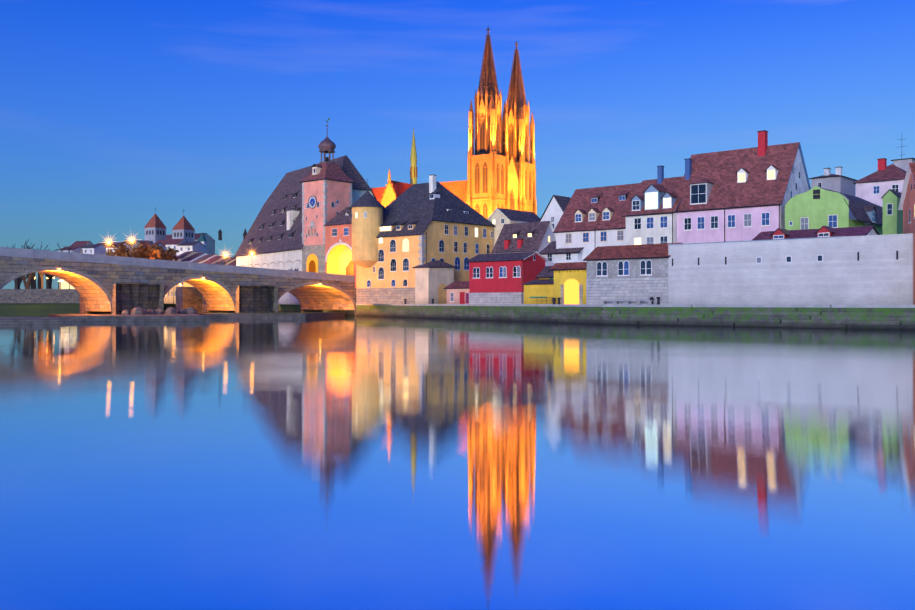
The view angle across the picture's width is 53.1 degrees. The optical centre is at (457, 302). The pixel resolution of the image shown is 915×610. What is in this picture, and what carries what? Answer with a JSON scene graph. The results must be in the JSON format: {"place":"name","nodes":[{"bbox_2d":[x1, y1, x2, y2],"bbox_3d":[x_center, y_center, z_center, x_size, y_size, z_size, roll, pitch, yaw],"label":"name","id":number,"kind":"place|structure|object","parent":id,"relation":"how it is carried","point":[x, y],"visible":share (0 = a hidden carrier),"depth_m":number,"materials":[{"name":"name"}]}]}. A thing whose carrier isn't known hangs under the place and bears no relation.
{"place":"outdoors","nodes":[
{"label":"outdoors","id":0,"kind":"place"},
{"bbox_2d":[0,317,59,324],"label":"island ground","id":1,"kind":"structure","parent":0,"point":[29,320],"depth_m":115.21,"materials":[{"name":"grey stone"}]},
{"bbox_2d":[0,289,79,309],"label":"embankment wall","id":2,"kind":"structure","parent":0,"point":[39,299],"depth_m":345.96,"materials":[{"name":"grey stone"}]},
{"bbox_2d":[7,242,36,288],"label":"bare tree","id":3,"kind":"object","parent":2,"relation":"on","point":[18,281],"visible":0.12,"depth_m":394.70,"materials":[{"name":"brown plant"}]},
{"bbox_2d":[22,272,35,288],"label":"bare tree","id":4,"kind":"object","parent":2,"relation":"on","point":[27,282],"visible":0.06,"depth_m":374.53,"materials":[{"name":"brown plant"}]},
{"bbox_2d":[26,241,47,288],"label":"bare tree","id":5,"kind":"object","parent":2,"relation":"on","point":[33,283],"visible":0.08,"depth_m":404.07,"materials":[{"name":"brown plant"}]},
{"bbox_2d":[39,273,44,288],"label":"autumn tree","id":6,"kind":"object","parent":2,"relation":"on","point":[42,274],"visible":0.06,"depth_m":363.90,"materials":[{"name":"brown plant"}]},
{"bbox_2d":[33,242,60,288],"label":"bare tree","id":7,"kind":"object","parent":2,"relation":"on","point":[39,283],"visible":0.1,"depth_m":383.50,"materials":[{"name":"brown plant"}]},
{"bbox_2d":[45,274,53,288],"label":"bare tree","id":8,"kind":"object","parent":2,"relation":"on","point":[49,282],"visible":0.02,"depth_m":413.27,"materials":[{"name":"grey plant"}]},
{"bbox_2d":[54,243,73,288],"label":"bare tree","id":9,"kind":"object","parent":2,"relation":"on","point":[61,251],"visible":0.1,"depth_m":423.45,"materials":[{"name":"grey plant"}]},
{"bbox_2d":[58,279,74,288],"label":"building","id":10,"kind":"structure","parent":2,"relation":"on","point":[63,284],"depth_m":350.92,"materials":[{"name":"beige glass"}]},
{"bbox_2d":[59,246,81,278],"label":"house","id":11,"kind":"structure","parent":2,"relation":"on","point":[76,249],"depth_m":436.07,"materials":[{"name":"white paint"}]},
{"bbox_2d":[71,241,91,252],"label":"house","id":12,"kind":"structure","parent":2,"relation":"on","point":[81,243],"depth_m":442.73,"materials":[{"name":"tile"}]},
{"bbox_2d":[83,244,105,254],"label":"house","id":13,"kind":"structure","parent":2,"relation":"on","point":[97,249],"depth_m":436.80,"materials":[{"name":"white paint"}]},
{"bbox_2d":[105,242,130,255],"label":"house","id":14,"kind":"structure","parent":2,"relation":"on","point":[108,247],"depth_m":411.27,"materials":[{"name":"beige paint"}]},
{"bbox_2d":[126,241,140,256],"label":"house","id":15,"kind":"structure","parent":2,"relation":"on","point":[135,244],"depth_m":438.58,"materials":[{"name":"beige paint"}]},
{"bbox_2d":[144,243,166,249],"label":"house","id":16,"kind":"structure","parent":2,"relation":"on","point":[164,247],"depth_m":403.07,"materials":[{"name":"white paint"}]},
{"bbox_2d":[48,307,209,321],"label":"bridge pier base","id":17,"kind":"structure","parent":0,"point":[171,314],"depth_m":135.27,"materials":[{"name":"grey stone"}]},
{"bbox_2d":[139,240,151,242],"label":"house","id":18,"kind":"structure","parent":0,"point":[146,241],"depth_m":447.69,"materials":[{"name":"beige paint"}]},
{"bbox_2d":[218,229,221,239],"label":"roof turret","id":19,"kind":"object","parent":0,"point":[219,234],"visible":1,"depth_m":331.74,"materials":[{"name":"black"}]},
{"bbox_2d":[197,312,344,317],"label":"bridge pier base","id":20,"kind":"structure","parent":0,"point":[274,315],"depth_m":163.84,"materials":[{"name":"grey stone"}]},
{"bbox_2d":[299,118,354,272],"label":"clock tower","id":21,"kind":"structure","parent":0,"point":[326,190],"depth_m":204.40,"materials":[{"name":"pink paint"}]},
{"bbox_2d":[443,281,468,303],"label":"pink house","id":22,"kind":"structure","parent":0,"point":[457,292],"depth_m":161.70,"materials":[{"name":"paint"}]},
{"bbox_2d":[0,309,914,609],"bbox_3d":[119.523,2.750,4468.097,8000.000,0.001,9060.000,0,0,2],"label":"water","id":23,"kind":"structure","parent":0,"point":[360,463],"depth_m":15.38,"materials":[{"name":"blue liquid"}]},
{"bbox_2d":[0,0,914,288],"label":"sky","id":24,"kind":"structure","parent":0,"point":[113,113],"materials":[{"name":"blue"}]},
{"bbox_2d":[465,252,548,303],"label":"red house","id":25,"kind":"structure","parent":0,"point":[499,278],"depth_m":148.74,"materials":[{"name":"paint"}]},
{"bbox_2d":[487,208,539,253],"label":"cream gable house","id":26,"kind":"structure","parent":0,"point":[498,218],"depth_m":188.08,"materials":[{"name":"paint"}]},
{"bbox_2d":[491,221,555,253],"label":"white house","id":27,"kind":"structure","parent":0,"point":[538,237],"depth_m":167.98,"materials":[{"name":"paint"}]},
{"bbox_2d":[164,304,914,329],"bbox_3d":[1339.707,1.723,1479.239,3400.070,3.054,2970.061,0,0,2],"label":"quay ground","id":28,"kind":"structure","parent":0,"point":[889,317],"depth_m":110.17,"materials":[{"name":"stone"}]},
{"bbox_2d":[103,240,143,257],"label":"autumn tree","id":29,"kind":"object","parent":28,"relation":"on","point":[121,251],"visible":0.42,"depth_m":288.96,"materials":[{"name":"brown plant"}]},
{"bbox_2d":[132,242,161,258],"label":"autumn tree","id":30,"kind":"object","parent":28,"relation":"on","point":[146,251],"visible":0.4,"depth_m":300.37,"materials":[{"name":"brown plant"}]},
{"bbox_2d":[144,208,165,242],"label":"church tower","id":31,"kind":"structure","parent":28,"relation":"on","point":[155,228],"depth_m":521.75,"materials":[{"name":"grey paint"}]},
{"bbox_2d":[138,244,178,259],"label":"autumn tree","id":32,"kind":"object","parent":28,"relation":"on","point":[169,254],"visible":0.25,"depth_m":312.33,"materials":[{"name":"brown plant"}]},
{"bbox_2d":[155,240,168,246],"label":"house","id":33,"kind":"structure","parent":28,"relation":"on","point":[163,242],"depth_m":448.57,"materials":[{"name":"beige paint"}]},
{"bbox_2d":[155,244,177,260],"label":"autumn tree","id":34,"kind":"object","parent":28,"relation":"on","point":[160,257],"visible":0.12,"depth_m":318.37,"materials":[{"name":"brown plant"}]},
{"bbox_2d":[164,239,187,255],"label":"house","id":35,"kind":"structure","parent":28,"relation":"on","point":[172,243],"depth_m":428.48,"materials":[{"name":"beige paint"}]},
{"bbox_2d":[0,247,355,315],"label":"bridge","id":36,"kind":"structure","parent":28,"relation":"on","point":[107,284],"depth_m":163.26,"materials":[{"name":"grey stone"}]},
{"bbox_2d":[324,207,355,287],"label":"gatehouse","id":37,"kind":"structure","parent":36,"relation":"on","point":[338,242],"depth_m":200.85,"materials":[{"name":"paint"}]},
{"bbox_2d":[164,282,191,303],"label":"bank house","id":38,"kind":"structure","parent":28,"relation":"on","point":[168,298],"depth_m":273.14,"materials":[{"name":"yellow paint"}]},
{"bbox_2d":[172,208,194,241],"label":"church tower","id":39,"kind":"structure","parent":28,"relation":"on","point":[183,228],"depth_m":521.53,"materials":[{"name":"grey paint"}]},
{"bbox_2d":[173,251,197,260],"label":"house","id":40,"kind":"structure","parent":28,"relation":"on","point":[182,256],"depth_m":334.85,"materials":[{"name":"beige paint"}]},
{"bbox_2d":[166,233,214,253],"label":"church nave","id":41,"kind":"structure","parent":28,"relation":"on","point":[210,245],"depth_m":553.97,"materials":[{"name":"teal paint"}]},
{"bbox_2d":[177,241,205,254],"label":"house","id":42,"kind":"structure","parent":28,"relation":"on","point":[197,246],"depth_m":401.51,"materials":[{"name":"beige paint"}]},
{"bbox_2d":[182,252,208,261],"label":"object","id":43,"kind":"structure","parent":28,"relation":"on","point":[193,257],"depth_m":325.35,"materials":[{"name":"tile"}]},
{"bbox_2d":[198,232,206,251],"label":"green spire","id":44,"kind":"structure","parent":28,"relation":"on","point":[202,239],"depth_m":462.11,"materials":[{"name":"white paint"}]},
{"bbox_2d":[193,254,218,262],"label":"roof","id":45,"kind":"structure","parent":28,"relation":"on","point":[204,258],"depth_m":304.79,"materials":[{"name":"beige paint"}]},
{"bbox_2d":[203,255,227,263],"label":"roof","id":46,"kind":"structure","parent":28,"relation":"on","point":[214,259],"depth_m":294.60,"materials":[{"name":"pink paint"}]},
{"bbox_2d":[214,257,235,264],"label":"roof","id":47,"kind":"structure","parent":28,"relation":"on","point":[229,260],"depth_m":286.03,"materials":[{"name":"beige paint"}]},
{"bbox_2d":[234,155,376,303],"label":"building","id":48,"kind":"structure","parent":28,"relation":"on","point":[272,239],"depth_m":226.06,"materials":[{"name":"tile"}]},
{"bbox_2d":[349,175,495,303],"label":"building","id":49,"kind":"structure","parent":28,"relation":"on","point":[421,243],"depth_m":178.87,"materials":[{"name":"paint"}]},
{"bbox_2d":[371,26,536,218],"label":"cathedral","id":50,"kind":"structure","parent":28,"relation":"on","point":[501,171],"depth_m":385.35,"materials":[{"name":"stone"}]},
{"bbox_2d":[522,279,553,303],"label":"yellow shed","id":51,"kind":"structure","parent":28,"relation":"on","point":[534,288],"depth_m":138.82,"materials":[{"name":"paint"}]},
{"bbox_2d":[535,266,553,278],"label":"roof","id":52,"kind":"structure","parent":28,"relation":"on","point":[544,273],"depth_m":141.82,"materials":[{"name":"tile"}]},
{"bbox_2d":[539,241,583,265],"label":"white wing","id":53,"kind":"structure","parent":28,"relation":"on","point":[550,252],"depth_m":157.02,"materials":[{"name":"white paint"}]},
{"bbox_2d":[548,262,586,303],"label":"yellow gate","id":54,"kind":"structure","parent":28,"relation":"on","point":[570,278],"depth_m":127.23,"materials":[{"name":"paint"}]},
{"bbox_2d":[553,183,640,258],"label":"house","id":55,"kind":"structure","parent":28,"relation":"on","point":[591,220],"depth_m":155.49,"materials":[{"name":"paint"}]},
{"bbox_2d":[601,300,613,303],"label":"stone bench","id":56,"kind":"object","parent":28,"relation":"on","point":[603,301],"visible":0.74,"depth_m":119.72,"materials":[{"name":"grey stone"}]},
{"bbox_2d":[636,300,652,303],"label":"stone bench","id":57,"kind":"object","parent":28,"relation":"on","point":[639,302],"visible":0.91,"depth_m":115.77,"materials":[{"name":"grey stone"}]},
{"bbox_2d":[622,165,683,244],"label":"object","id":58,"kind":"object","parent":28,"relation":"on","point":[650,214],"visible":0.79,"depth_m":132.86,"materials":[{"name":"beige paint"}]},
{"bbox_2d":[668,233,912,304],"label":"city wall","id":59,"kind":"structure","parent":28,"relation":"on","point":[860,270],"depth_m":104.29,"materials":[{"name":"grey"}]},
{"bbox_2d":[809,167,857,219],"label":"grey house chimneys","id":60,"kind":"object","parent":28,"relation":"on","point":[837,182],"visible":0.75,"depth_m":167.85,"materials":[{"name":"paint"}]},
{"bbox_2d":[881,189,902,234],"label":"green house","id":61,"kind":"structure","parent":28,"relation":"on","point":[892,219],"depth_m":106.91,"materials":[{"name":"paint"}]},
{"bbox_2d":[539,195,570,229],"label":"white gable house","id":62,"kind":"structure","parent":0,"point":[555,209],"depth_m":177.64,"materials":[{"name":"paint"}]},
{"bbox_2d":[554,259,586,263],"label":"wall","id":63,"kind":"structure","parent":0,"point":[566,261],"depth_m":141.61,"materials":[{"name":"paint"}]},
{"bbox_2d":[583,243,682,303],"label":"limestone house","id":64,"kind":"structure","parent":0,"point":[631,272],"depth_m":119.11,"materials":[{"name":"stone"}]},
{"bbox_2d":[676,130,810,243],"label":"pink house","id":65,"kind":"structure","parent":0,"point":[746,194],"depth_m":126.42,"materials":[{"name":"paint"}]},
{"bbox_2d":[752,226,879,239],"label":"roof","id":66,"kind":"structure","parent":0,"point":[822,231],"depth_m":106.45,"materials":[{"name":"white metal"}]},
{"bbox_2d":[784,186,882,234],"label":"green house","id":67,"kind":"structure","parent":0,"point":[815,207],"depth_m":116.38,"materials":[{"name":"paint"}]},
{"bbox_2d":[853,158,905,206],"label":"pale pink house","id":68,"kind":"structure","parent":0,"point":[875,187],"depth_m":151.53,"materials":[{"name":"paint"}]},
{"bbox_2d":[898,163,914,304],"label":"salmon house","id":69,"kind":"structure","parent":0,"point":[907,203],"depth_m":97.06,"materials":[{"name":"pink paint"}]},
{"bbox_2d":[891,139,914,171],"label":"building","id":70,"kind":"structure","parent":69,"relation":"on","point":[902,164],"depth_m":173.41,"materials":[{"name":"paint"}]}
]}

